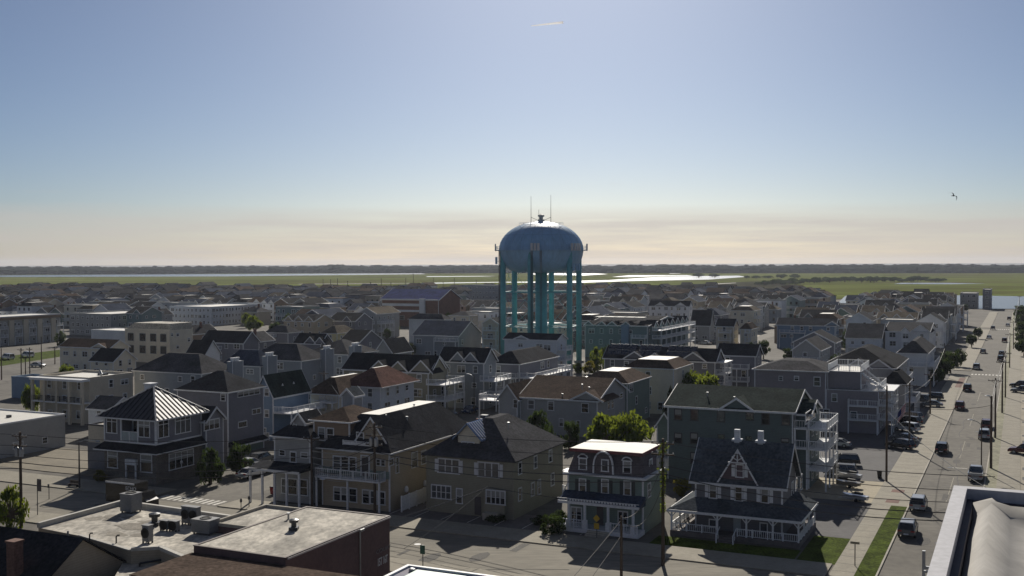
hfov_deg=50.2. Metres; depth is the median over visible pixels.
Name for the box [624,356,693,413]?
house
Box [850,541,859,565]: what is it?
street sign
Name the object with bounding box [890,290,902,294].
house
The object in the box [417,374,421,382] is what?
window
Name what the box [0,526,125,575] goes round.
gabled house
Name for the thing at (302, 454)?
window
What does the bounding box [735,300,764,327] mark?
house
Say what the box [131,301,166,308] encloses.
house
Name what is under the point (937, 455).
power line
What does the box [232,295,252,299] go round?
house
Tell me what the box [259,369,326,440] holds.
house
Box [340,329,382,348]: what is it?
house
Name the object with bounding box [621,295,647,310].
house
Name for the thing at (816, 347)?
house
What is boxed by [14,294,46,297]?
house
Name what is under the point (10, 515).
tree
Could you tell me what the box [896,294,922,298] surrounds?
house
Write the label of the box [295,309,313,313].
house
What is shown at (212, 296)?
house
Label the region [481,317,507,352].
house
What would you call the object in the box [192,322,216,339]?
house
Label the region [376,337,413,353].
house
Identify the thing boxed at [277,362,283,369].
window
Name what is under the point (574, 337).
house
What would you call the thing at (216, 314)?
motel
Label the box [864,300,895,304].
house
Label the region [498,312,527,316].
house
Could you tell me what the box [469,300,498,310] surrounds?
house
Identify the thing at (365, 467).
door
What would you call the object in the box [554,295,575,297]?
house
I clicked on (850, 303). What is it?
house
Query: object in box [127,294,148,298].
house
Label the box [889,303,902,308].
house
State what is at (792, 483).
window
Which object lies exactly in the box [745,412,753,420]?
window
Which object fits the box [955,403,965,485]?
road crack
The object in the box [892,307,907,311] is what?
house
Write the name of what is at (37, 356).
lawn
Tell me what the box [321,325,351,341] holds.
house
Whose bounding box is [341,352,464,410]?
house
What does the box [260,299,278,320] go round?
house
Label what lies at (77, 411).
window
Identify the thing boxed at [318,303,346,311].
house
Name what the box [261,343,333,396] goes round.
house
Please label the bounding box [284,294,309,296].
house
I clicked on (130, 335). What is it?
window
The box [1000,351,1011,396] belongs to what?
utility pole
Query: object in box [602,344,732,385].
house
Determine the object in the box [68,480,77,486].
park bench
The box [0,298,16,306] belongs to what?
house
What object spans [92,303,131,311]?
house
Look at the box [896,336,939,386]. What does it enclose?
house
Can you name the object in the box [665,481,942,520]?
power line
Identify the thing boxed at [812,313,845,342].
house
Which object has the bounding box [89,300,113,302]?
house
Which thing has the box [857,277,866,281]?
marsh bush
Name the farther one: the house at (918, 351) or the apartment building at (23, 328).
the apartment building at (23, 328)
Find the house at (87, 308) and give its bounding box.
[75,304,98,312]
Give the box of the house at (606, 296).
[603,293,621,299]
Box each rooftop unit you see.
[119,491,142,513]
[141,523,153,543]
[159,519,169,531]
[168,519,180,531]
[181,504,192,524]
[188,505,201,525]
[191,515,220,535]
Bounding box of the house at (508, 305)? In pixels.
[494,302,511,306]
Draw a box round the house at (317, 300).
[293,298,329,303]
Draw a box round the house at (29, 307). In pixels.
[17,302,53,313]
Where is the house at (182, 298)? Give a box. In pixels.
[175,297,196,300]
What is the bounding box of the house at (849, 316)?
[843,314,876,330]
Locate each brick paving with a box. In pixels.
[886,499,899,502]
[891,489,904,492]
[955,378,965,386]
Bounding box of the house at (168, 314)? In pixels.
[158,307,173,321]
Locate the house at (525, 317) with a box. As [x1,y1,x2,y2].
[506,315,534,320]
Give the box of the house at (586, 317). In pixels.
[572,314,603,345]
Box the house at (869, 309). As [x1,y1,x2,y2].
[861,305,887,314]
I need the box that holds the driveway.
[798,477,883,502]
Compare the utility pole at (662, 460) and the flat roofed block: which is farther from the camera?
the utility pole at (662, 460)
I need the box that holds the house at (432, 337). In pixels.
[412,320,481,354]
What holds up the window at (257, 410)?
in the house at (237, 401)
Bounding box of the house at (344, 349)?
[314,339,378,375]
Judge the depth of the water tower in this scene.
327.49 m
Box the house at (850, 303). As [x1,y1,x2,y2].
[840,303,859,304]
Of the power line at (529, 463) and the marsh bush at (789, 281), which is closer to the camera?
the power line at (529, 463)
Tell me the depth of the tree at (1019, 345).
355.32 m
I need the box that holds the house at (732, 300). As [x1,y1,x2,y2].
[705,298,735,308]
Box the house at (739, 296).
[736,295,757,297]
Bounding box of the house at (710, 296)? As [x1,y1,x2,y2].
[703,295,718,297]
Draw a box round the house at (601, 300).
[593,300,609,301]
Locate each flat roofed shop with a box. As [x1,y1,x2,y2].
[0,409,64,458]
[37,500,229,575]
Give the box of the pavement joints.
[835,377,1018,572]
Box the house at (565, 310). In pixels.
[554,309,575,318]
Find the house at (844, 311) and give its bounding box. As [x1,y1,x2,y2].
[838,306,856,315]
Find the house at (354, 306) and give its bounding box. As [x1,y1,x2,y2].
[347,303,373,311]
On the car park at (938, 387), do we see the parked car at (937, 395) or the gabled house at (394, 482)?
the parked car at (937, 395)
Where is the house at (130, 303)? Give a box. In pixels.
[114,301,136,306]
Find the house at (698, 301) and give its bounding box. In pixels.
[682,296,706,309]
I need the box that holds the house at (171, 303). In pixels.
[159,301,195,310]
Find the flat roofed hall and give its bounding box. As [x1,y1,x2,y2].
[129,504,390,575]
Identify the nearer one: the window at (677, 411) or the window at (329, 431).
the window at (329, 431)
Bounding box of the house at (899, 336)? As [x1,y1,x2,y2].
[884,322,936,352]
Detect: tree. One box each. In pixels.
[0,483,29,527]
[21,383,39,410]
[54,330,65,345]
[59,363,73,371]
[195,446,225,484]
[226,441,253,472]
[241,313,249,322]
[244,315,263,330]
[267,321,279,329]
[383,328,390,338]
[410,343,415,353]
[526,409,555,434]
[560,420,579,448]
[583,409,656,442]
[589,346,603,370]
[598,344,608,368]
[661,385,671,414]
[682,369,718,384]
[757,340,770,358]
[783,347,791,357]
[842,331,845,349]
[928,368,944,384]
[938,357,954,379]
[940,350,961,372]
[954,349,967,362]
[966,334,976,346]
[973,327,982,338]
[1013,308,1023,316]
[1013,314,1023,321]
[1013,338,1023,355]
[1014,321,1023,331]
[1014,329,1023,340]
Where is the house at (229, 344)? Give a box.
[201,330,260,362]
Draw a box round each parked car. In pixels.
[2,353,14,359]
[21,351,34,357]
[30,362,45,366]
[235,467,265,478]
[242,457,258,466]
[249,451,273,460]
[461,405,478,413]
[476,414,490,419]
[698,340,711,344]
[823,463,858,475]
[835,438,851,447]
[835,453,860,464]
[884,438,915,449]
[889,433,918,440]
[892,421,920,432]
[896,415,922,423]
[897,517,918,537]
[902,411,923,418]
[909,494,927,510]
[913,393,928,401]
[920,400,942,406]
[928,392,943,399]
[935,441,948,453]
[955,400,964,409]
[963,383,971,391]
[968,464,983,481]
[973,363,979,369]
[978,428,989,439]
[981,418,989,427]
[997,355,1003,360]
[1007,443,1023,453]
[1009,380,1023,386]
[1010,385,1023,392]
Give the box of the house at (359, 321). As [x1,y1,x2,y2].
[331,312,372,329]
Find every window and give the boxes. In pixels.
[13,440,23,449]
[42,437,47,443]
[47,381,51,387]
[62,381,66,388]
[76,410,79,418]
[82,351,87,356]
[106,418,117,433]
[107,451,117,468]
[109,379,112,387]
[120,378,128,384]
[127,333,133,340]
[129,345,133,352]
[132,420,136,431]
[138,421,150,437]
[139,333,145,340]
[139,345,145,353]
[140,454,152,472]
[150,333,156,341]
[150,345,156,353]
[158,420,169,438]
[160,334,166,341]
[160,346,166,353]
[168,448,193,470]
[175,416,190,434]
[204,418,219,430]
[220,393,225,400]
[234,344,239,348]
[237,388,259,397]
[238,420,247,427]
[246,369,253,373]
[252,407,260,414]
[264,388,269,396]
[264,409,269,417]
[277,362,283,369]
[279,449,285,455]
[281,478,284,493]
[288,478,297,495]
[289,451,296,462]
[300,452,308,458]
[300,479,307,495]
[318,427,325,440]
[326,427,333,439]
[333,455,340,470]
[333,486,340,501]
[336,368,342,374]
[340,487,345,501]
[341,456,348,470]
[349,456,356,470]
[349,487,357,502]
[356,432,363,438]
[361,489,369,504]
[367,388,372,396]
[367,402,372,409]
[370,490,376,504]
[376,459,380,465]
[377,491,385,505]
[384,401,390,407]
[386,387,389,396]
[388,457,393,466]
[395,457,399,473]
[404,397,409,402]
[411,451,417,468]
[414,388,421,396]
[416,339,421,343]
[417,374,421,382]
[421,449,425,464]
[430,484,451,499]
[437,458,459,474]
[455,488,462,503]
[457,365,465,372]
[458,383,462,388]
[471,397,475,404]
[473,366,477,373]
[477,461,499,478]
[485,489,505,505]
[496,365,500,372]
[513,399,517,407]
[518,461,521,475]
[518,487,521,501]
[527,399,534,409]
[531,481,534,496]
[533,455,537,469]
[537,479,541,494]
[540,361,544,368]
[543,344,550,350]
[547,401,553,410]
[548,449,552,462]
[550,472,554,486]
[559,418,563,426]
[570,506,581,522]
[578,457,586,469]
[579,478,585,490]
[581,403,588,412]
[589,328,594,332]
[601,459,608,471]
[601,478,608,493]
[610,359,614,366]
[617,510,628,526]
[623,460,631,473]
[623,480,631,495]
[629,383,632,392]
[647,482,650,498]
[657,402,664,409]
[674,408,681,420]
[674,432,681,442]
[690,409,698,420]
[690,432,697,444]
[690,452,694,463]
[708,485,716,498]
[709,519,715,529]
[716,410,724,421]
[718,434,724,438]
[734,487,742,501]
[735,464,743,477]
[741,370,745,376]
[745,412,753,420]
[745,436,751,440]
[759,522,767,534]
[760,490,768,503]
[761,413,769,424]
[781,414,790,425]
[781,438,788,442]
[791,480,793,495]
[805,409,815,424]
[813,377,820,386]
[823,409,829,414]
[831,393,837,401]
[850,411,856,418]
[889,332,895,337]
[889,341,895,345]
[902,333,908,338]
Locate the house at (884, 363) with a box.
[828,344,912,403]
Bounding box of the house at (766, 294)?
[759,293,774,294]
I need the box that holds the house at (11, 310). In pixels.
[0,303,17,314]
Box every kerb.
[875,375,968,575]
[983,314,1012,487]
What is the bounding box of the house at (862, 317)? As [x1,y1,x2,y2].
[845,311,877,328]
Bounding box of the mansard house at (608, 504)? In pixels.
[557,439,664,538]
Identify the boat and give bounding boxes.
[833,478,860,488]
[835,470,862,478]
[838,491,868,501]
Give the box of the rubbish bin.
[877,471,881,477]
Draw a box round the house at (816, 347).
[791,335,831,361]
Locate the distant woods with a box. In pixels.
[0,264,1023,274]
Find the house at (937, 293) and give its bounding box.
[928,292,944,294]
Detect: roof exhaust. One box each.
[148,512,159,526]
[289,518,298,530]
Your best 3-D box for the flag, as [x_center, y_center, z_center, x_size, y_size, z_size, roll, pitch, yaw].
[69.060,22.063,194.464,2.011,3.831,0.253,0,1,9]
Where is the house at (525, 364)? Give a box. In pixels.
[496,346,571,391]
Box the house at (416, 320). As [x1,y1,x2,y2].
[409,313,451,341]
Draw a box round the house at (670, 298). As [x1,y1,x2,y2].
[663,297,679,300]
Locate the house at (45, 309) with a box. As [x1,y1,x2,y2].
[35,305,63,312]
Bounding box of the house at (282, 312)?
[275,305,319,321]
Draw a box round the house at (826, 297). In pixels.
[811,292,831,301]
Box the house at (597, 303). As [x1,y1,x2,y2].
[591,302,611,305]
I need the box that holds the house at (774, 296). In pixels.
[762,295,787,298]
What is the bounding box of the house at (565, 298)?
[557,297,582,299]
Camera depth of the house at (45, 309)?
548.50 m
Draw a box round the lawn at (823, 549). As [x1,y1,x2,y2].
[796,535,849,564]
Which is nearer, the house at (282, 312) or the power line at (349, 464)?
the power line at (349, 464)
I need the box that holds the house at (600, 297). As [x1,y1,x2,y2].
[591,295,603,299]
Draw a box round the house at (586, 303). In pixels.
[566,300,592,309]
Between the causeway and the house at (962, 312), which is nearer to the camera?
the house at (962, 312)
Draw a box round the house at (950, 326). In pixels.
[920,314,956,340]
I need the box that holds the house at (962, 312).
[938,304,967,326]
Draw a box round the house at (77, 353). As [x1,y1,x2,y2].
[58,338,130,370]
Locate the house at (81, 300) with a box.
[70,298,100,303]
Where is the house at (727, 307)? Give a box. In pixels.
[707,301,732,318]
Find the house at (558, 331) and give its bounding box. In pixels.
[517,320,572,350]
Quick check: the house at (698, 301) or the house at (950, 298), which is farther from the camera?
the house at (950, 298)
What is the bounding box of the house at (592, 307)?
[582,305,610,311]
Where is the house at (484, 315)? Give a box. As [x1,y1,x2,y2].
[467,310,498,334]
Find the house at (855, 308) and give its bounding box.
[834,305,859,312]
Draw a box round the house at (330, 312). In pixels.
[306,308,344,316]
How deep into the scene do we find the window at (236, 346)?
315.99 m
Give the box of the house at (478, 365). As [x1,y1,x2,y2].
[439,346,511,411]
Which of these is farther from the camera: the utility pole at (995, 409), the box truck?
the utility pole at (995, 409)
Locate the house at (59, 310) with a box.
[50,307,63,324]
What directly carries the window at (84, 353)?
in the house at (77, 353)
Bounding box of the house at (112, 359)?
[88,348,137,375]
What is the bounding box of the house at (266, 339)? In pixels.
[253,329,275,349]
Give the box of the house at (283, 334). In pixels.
[265,325,300,343]
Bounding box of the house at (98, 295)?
[85,294,108,297]
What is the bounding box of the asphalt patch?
[94,385,996,561]
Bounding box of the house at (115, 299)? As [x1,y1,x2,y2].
[101,298,128,300]
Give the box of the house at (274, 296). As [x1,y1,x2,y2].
[261,296,284,297]
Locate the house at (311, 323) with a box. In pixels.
[282,314,333,332]
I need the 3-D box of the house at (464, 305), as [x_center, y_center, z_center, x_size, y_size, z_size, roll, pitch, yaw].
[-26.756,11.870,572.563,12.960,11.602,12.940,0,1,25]
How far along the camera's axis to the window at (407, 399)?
209.93 m
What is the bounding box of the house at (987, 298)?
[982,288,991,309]
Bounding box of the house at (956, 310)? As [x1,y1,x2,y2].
[926,306,958,326]
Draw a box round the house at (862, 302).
[859,296,879,304]
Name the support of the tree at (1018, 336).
on the ground at (76, 433)
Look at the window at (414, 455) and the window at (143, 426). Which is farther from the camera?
the window at (143, 426)
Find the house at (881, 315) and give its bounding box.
[876,312,919,323]
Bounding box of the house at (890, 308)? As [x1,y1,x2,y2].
[859,305,894,311]
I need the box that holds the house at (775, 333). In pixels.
[773,315,795,342]
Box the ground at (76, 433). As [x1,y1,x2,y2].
[0,263,1023,575]
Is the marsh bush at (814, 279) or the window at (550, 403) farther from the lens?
the marsh bush at (814, 279)
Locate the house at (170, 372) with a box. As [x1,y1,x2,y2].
[131,352,243,394]
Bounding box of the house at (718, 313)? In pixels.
[707,308,728,337]
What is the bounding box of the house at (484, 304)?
[471,301,496,310]
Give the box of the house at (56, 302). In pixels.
[37,298,64,306]
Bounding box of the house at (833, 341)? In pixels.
[792,329,842,358]
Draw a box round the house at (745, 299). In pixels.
[733,298,750,304]
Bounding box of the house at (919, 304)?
[897,302,930,308]
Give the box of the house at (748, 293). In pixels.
[734,293,758,294]
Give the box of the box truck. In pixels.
[105,478,158,504]
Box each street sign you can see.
[37,479,40,514]
[420,545,424,565]
[593,515,599,537]
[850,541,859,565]
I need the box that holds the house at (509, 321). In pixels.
[506,317,522,331]
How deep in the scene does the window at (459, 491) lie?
134.60 m
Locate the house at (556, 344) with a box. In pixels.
[503,332,572,375]
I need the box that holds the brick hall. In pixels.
[379,289,461,325]
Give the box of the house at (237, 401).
[173,370,269,455]
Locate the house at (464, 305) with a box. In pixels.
[460,300,472,310]
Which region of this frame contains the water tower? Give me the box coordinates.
[495,214,587,365]
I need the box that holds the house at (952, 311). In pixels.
[921,308,955,337]
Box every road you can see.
[0,482,806,575]
[10,315,648,411]
[17,357,59,363]
[157,329,773,506]
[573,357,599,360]
[878,312,1012,575]
[947,371,969,374]
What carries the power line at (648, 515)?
hanging from the utility pole at (662, 460)
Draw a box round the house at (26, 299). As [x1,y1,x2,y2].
[20,298,41,302]
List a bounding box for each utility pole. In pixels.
[1,348,1,379]
[12,432,26,527]
[26,347,31,373]
[41,337,41,368]
[303,435,324,505]
[365,423,382,512]
[620,516,622,575]
[651,438,673,565]
[875,385,887,480]
[902,383,916,438]
[924,372,936,413]
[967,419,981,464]
[985,395,992,467]
[988,378,1002,437]
[996,360,1008,412]
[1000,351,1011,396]
[1005,333,1013,367]
[1011,321,1016,348]
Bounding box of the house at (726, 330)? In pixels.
[715,318,739,347]
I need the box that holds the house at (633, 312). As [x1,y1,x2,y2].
[611,311,647,315]
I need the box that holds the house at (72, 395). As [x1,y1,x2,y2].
[29,370,132,425]
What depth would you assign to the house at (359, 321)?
424.13 m
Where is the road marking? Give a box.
[158,495,226,504]
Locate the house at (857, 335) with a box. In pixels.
[844,323,885,352]
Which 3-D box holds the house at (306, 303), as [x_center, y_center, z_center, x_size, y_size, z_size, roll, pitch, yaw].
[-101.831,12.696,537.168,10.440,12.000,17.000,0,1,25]
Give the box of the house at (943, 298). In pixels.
[922,295,947,303]
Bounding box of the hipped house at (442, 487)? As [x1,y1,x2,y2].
[421,413,566,520]
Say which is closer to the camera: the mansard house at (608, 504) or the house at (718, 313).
the mansard house at (608, 504)
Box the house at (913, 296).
[901,294,921,300]
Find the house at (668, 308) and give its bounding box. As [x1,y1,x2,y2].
[648,300,692,321]
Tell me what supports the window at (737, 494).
in the porch house at (724, 519)
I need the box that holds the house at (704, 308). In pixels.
[696,304,707,309]
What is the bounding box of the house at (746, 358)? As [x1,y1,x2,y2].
[717,343,763,386]
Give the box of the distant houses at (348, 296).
[0,282,956,311]
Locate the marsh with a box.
[0,273,1023,298]
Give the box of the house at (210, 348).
[186,339,221,360]
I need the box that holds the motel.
[169,303,261,325]
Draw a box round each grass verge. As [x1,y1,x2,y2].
[854,506,906,575]
[985,312,1014,487]
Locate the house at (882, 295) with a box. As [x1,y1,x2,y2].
[873,293,891,298]
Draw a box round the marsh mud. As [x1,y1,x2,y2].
[704,281,787,287]
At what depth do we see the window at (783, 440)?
149.35 m
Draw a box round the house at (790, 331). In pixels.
[776,317,841,348]
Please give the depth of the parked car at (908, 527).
122.32 m
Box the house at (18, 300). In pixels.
[6,298,25,302]
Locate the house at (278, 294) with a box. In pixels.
[269,292,287,295]
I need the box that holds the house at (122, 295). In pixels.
[109,294,129,296]
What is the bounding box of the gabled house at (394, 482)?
[248,386,466,513]
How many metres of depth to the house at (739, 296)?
631.94 m
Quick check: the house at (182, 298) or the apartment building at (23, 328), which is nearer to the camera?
the apartment building at (23, 328)
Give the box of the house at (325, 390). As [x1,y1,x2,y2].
[309,373,358,411]
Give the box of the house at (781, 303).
[755,299,786,317]
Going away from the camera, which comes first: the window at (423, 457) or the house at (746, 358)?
the window at (423, 457)
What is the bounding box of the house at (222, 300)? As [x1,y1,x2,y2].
[211,298,234,303]
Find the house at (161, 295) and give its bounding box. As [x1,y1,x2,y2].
[150,293,179,297]
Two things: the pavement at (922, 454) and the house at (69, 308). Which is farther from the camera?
the house at (69, 308)
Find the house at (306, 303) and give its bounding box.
[294,301,317,304]
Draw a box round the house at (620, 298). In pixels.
[609,296,634,301]
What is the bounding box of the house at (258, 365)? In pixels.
[224,349,279,382]
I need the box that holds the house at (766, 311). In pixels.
[733,302,769,326]
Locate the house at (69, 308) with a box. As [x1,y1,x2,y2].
[62,304,95,325]
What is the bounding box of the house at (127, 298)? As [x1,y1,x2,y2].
[103,296,132,300]
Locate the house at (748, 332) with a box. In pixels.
[739,322,757,343]
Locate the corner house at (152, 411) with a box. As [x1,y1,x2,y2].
[88,382,226,484]
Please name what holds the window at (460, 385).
in the house at (478, 365)
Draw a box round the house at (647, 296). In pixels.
[645,295,648,312]
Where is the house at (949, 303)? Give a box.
[941,301,963,331]
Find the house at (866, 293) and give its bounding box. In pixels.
[859,292,872,295]
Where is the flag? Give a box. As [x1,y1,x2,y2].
[894,402,905,421]
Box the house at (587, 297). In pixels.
[582,295,599,299]
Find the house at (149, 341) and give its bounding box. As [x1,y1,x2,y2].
[91,321,192,361]
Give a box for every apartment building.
[0,313,63,345]
[69,310,163,335]
[583,315,695,356]
[654,383,837,491]
[752,358,899,434]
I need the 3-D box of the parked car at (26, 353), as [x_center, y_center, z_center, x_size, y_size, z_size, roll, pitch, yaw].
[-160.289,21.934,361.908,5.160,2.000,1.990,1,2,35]
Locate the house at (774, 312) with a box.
[769,301,781,322]
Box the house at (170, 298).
[159,296,183,301]
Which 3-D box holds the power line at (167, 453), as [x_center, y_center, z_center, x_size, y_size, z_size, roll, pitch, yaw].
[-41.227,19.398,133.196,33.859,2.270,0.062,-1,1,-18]
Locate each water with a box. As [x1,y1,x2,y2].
[0,273,422,276]
[427,276,472,276]
[435,276,743,283]
[533,273,600,275]
[616,275,690,276]
[839,295,1023,308]
[897,283,977,283]
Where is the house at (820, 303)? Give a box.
[817,301,840,306]
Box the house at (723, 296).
[714,295,735,299]
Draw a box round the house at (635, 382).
[587,367,651,420]
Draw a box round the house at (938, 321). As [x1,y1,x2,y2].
[916,312,947,347]
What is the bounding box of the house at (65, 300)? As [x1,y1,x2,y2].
[56,297,74,303]
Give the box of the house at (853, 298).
[845,295,864,302]
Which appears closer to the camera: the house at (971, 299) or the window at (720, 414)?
the window at (720, 414)
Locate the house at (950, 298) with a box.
[943,293,954,302]
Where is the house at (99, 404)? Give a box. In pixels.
[85,395,126,423]
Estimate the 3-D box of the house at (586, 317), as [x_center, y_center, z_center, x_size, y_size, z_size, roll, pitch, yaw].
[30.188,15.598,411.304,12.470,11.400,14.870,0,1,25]
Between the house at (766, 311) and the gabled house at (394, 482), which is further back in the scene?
the house at (766, 311)
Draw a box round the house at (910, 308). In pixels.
[902,304,920,319]
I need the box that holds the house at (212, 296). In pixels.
[200,295,224,297]
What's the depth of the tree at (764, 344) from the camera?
347.36 m
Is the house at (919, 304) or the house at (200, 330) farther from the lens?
the house at (919, 304)
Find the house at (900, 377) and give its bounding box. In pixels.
[887,369,919,412]
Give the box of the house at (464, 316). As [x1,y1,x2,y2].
[448,311,478,328]
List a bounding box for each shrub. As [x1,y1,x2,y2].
[93,470,107,480]
[484,514,506,522]
[530,515,549,525]
[540,513,565,534]
[554,509,566,522]
[572,362,583,372]
[582,360,597,373]
[673,478,691,496]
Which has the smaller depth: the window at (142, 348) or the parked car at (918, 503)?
the parked car at (918, 503)
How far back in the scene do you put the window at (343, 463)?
138.57 m
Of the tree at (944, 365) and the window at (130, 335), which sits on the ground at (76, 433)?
the tree at (944, 365)
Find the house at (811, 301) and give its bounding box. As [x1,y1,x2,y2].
[803,297,822,306]
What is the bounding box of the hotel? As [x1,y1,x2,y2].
[462,284,511,299]
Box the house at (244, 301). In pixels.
[231,298,251,303]
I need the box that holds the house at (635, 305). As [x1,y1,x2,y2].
[622,300,645,310]
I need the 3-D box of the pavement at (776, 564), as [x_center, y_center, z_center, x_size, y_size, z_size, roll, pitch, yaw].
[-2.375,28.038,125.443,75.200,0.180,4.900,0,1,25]
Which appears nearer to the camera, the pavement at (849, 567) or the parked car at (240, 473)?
the pavement at (849, 567)
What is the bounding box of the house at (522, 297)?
[517,294,534,299]
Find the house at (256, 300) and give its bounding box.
[247,297,269,303]
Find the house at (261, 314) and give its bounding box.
[240,304,270,324]
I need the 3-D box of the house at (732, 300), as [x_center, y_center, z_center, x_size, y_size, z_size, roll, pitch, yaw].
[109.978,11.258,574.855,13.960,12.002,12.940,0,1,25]
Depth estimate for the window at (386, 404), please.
203.49 m
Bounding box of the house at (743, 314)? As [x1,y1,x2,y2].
[730,305,761,331]
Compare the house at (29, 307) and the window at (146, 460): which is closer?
the window at (146, 460)
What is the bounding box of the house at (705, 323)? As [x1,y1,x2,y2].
[691,310,714,341]
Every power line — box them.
[21,434,310,441]
[22,462,310,471]
[22,468,308,478]
[24,455,308,462]
[27,446,313,453]
[312,427,370,438]
[312,453,372,466]
[313,455,371,460]
[313,459,372,473]
[313,462,371,467]
[314,447,372,453]
[316,440,368,449]
[375,425,661,441]
[375,457,659,482]
[376,452,657,475]
[378,445,647,465]
[384,437,653,454]
[404,491,481,548]
[405,487,487,515]
[489,487,569,499]
[574,522,619,575]
[622,487,661,526]
[626,465,661,517]
[665,474,945,512]
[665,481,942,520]
[668,442,994,476]
[668,466,948,502]
[674,456,945,489]
[887,410,986,487]
[890,403,990,409]
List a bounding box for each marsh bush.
[693,273,704,276]
[761,280,769,285]
[776,274,787,278]
[781,280,797,284]
[788,274,800,277]
[808,277,820,282]
[823,277,835,282]
[838,276,852,281]
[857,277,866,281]
[868,277,878,281]
[906,277,915,280]
[929,278,942,281]
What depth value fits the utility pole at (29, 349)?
300.14 m
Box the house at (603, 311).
[575,307,613,316]
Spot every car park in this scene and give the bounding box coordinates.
[0,448,104,474]
[380,503,616,538]
[805,499,870,538]
[819,414,925,481]
[910,375,949,413]
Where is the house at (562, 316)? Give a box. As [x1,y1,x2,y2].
[533,312,566,320]
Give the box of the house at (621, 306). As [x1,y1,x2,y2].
[602,302,629,310]
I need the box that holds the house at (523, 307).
[517,302,534,312]
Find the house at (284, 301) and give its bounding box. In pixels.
[273,297,302,322]
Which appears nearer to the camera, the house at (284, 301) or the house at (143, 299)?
the house at (284, 301)
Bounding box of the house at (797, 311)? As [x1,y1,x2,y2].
[793,307,830,317]
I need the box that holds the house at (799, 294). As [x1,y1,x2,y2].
[779,293,803,296]
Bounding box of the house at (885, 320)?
[881,317,915,325]
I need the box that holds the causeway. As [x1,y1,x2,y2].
[353,283,393,283]
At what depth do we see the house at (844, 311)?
445.93 m
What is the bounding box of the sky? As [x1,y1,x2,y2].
[0,0,1023,265]
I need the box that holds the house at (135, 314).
[125,306,162,327]
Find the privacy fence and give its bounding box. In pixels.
[401,487,425,511]
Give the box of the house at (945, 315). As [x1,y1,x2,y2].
[921,310,949,343]
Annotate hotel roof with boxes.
[922,485,1023,575]
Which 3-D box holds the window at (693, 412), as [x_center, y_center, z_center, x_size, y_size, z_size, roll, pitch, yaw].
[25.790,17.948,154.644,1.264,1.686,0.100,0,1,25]
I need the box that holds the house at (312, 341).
[293,333,332,349]
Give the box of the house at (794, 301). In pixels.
[785,294,805,317]
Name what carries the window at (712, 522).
in the porch house at (724, 519)
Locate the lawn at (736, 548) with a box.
[650,535,800,558]
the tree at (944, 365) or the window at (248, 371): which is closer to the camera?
the window at (248, 371)
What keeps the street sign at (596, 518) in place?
on the pavement at (776, 564)
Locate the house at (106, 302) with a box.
[96,302,118,304]
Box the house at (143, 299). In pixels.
[131,298,155,301]
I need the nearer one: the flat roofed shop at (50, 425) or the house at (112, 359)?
the flat roofed shop at (50, 425)
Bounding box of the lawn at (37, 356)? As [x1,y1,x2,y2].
[0,350,59,365]
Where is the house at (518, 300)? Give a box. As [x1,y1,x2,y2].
[506,300,527,301]
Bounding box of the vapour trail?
[531,21,562,25]
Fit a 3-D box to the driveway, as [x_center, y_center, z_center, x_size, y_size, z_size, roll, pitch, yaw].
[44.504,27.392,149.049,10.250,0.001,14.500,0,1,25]
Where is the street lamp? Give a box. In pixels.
[78,440,99,487]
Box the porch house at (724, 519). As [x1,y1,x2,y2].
[666,429,817,547]
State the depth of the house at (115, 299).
617.93 m
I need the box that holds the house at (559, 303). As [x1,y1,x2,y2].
[554,300,566,307]
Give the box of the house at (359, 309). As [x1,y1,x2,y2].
[354,306,380,311]
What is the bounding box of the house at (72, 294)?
[49,293,79,296]
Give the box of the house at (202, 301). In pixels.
[181,299,214,304]
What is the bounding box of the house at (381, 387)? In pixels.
[350,366,419,409]
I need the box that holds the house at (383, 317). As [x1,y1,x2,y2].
[358,306,400,337]
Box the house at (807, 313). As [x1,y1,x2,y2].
[798,309,838,317]
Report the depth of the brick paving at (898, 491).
146.69 m
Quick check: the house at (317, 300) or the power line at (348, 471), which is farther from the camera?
the house at (317, 300)
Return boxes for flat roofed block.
[385,564,494,575]
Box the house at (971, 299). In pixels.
[960,292,978,307]
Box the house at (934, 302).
[908,299,938,305]
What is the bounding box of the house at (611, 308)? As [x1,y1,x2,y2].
[604,306,621,310]
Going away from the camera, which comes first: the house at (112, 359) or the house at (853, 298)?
the house at (112, 359)
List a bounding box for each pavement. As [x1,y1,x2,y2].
[0,470,175,494]
[25,510,531,575]
[217,498,831,575]
[828,504,890,575]
[871,375,967,506]
[954,329,989,370]
[980,312,997,327]
[996,323,1020,489]
[1020,334,1023,490]
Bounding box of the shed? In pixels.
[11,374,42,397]
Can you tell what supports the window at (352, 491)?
in the gabled house at (394, 482)
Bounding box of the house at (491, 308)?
[473,307,511,312]
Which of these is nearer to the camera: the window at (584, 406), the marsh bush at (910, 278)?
the window at (584, 406)
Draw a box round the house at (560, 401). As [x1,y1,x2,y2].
[478,374,629,436]
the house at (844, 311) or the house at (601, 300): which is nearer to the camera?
the house at (844, 311)
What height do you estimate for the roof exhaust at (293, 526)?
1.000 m
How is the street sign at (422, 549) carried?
on the pavement at (395, 563)
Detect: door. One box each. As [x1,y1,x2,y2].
[129,465,134,478]
[362,458,367,475]
[475,496,480,514]
[597,506,602,525]
[733,518,740,531]

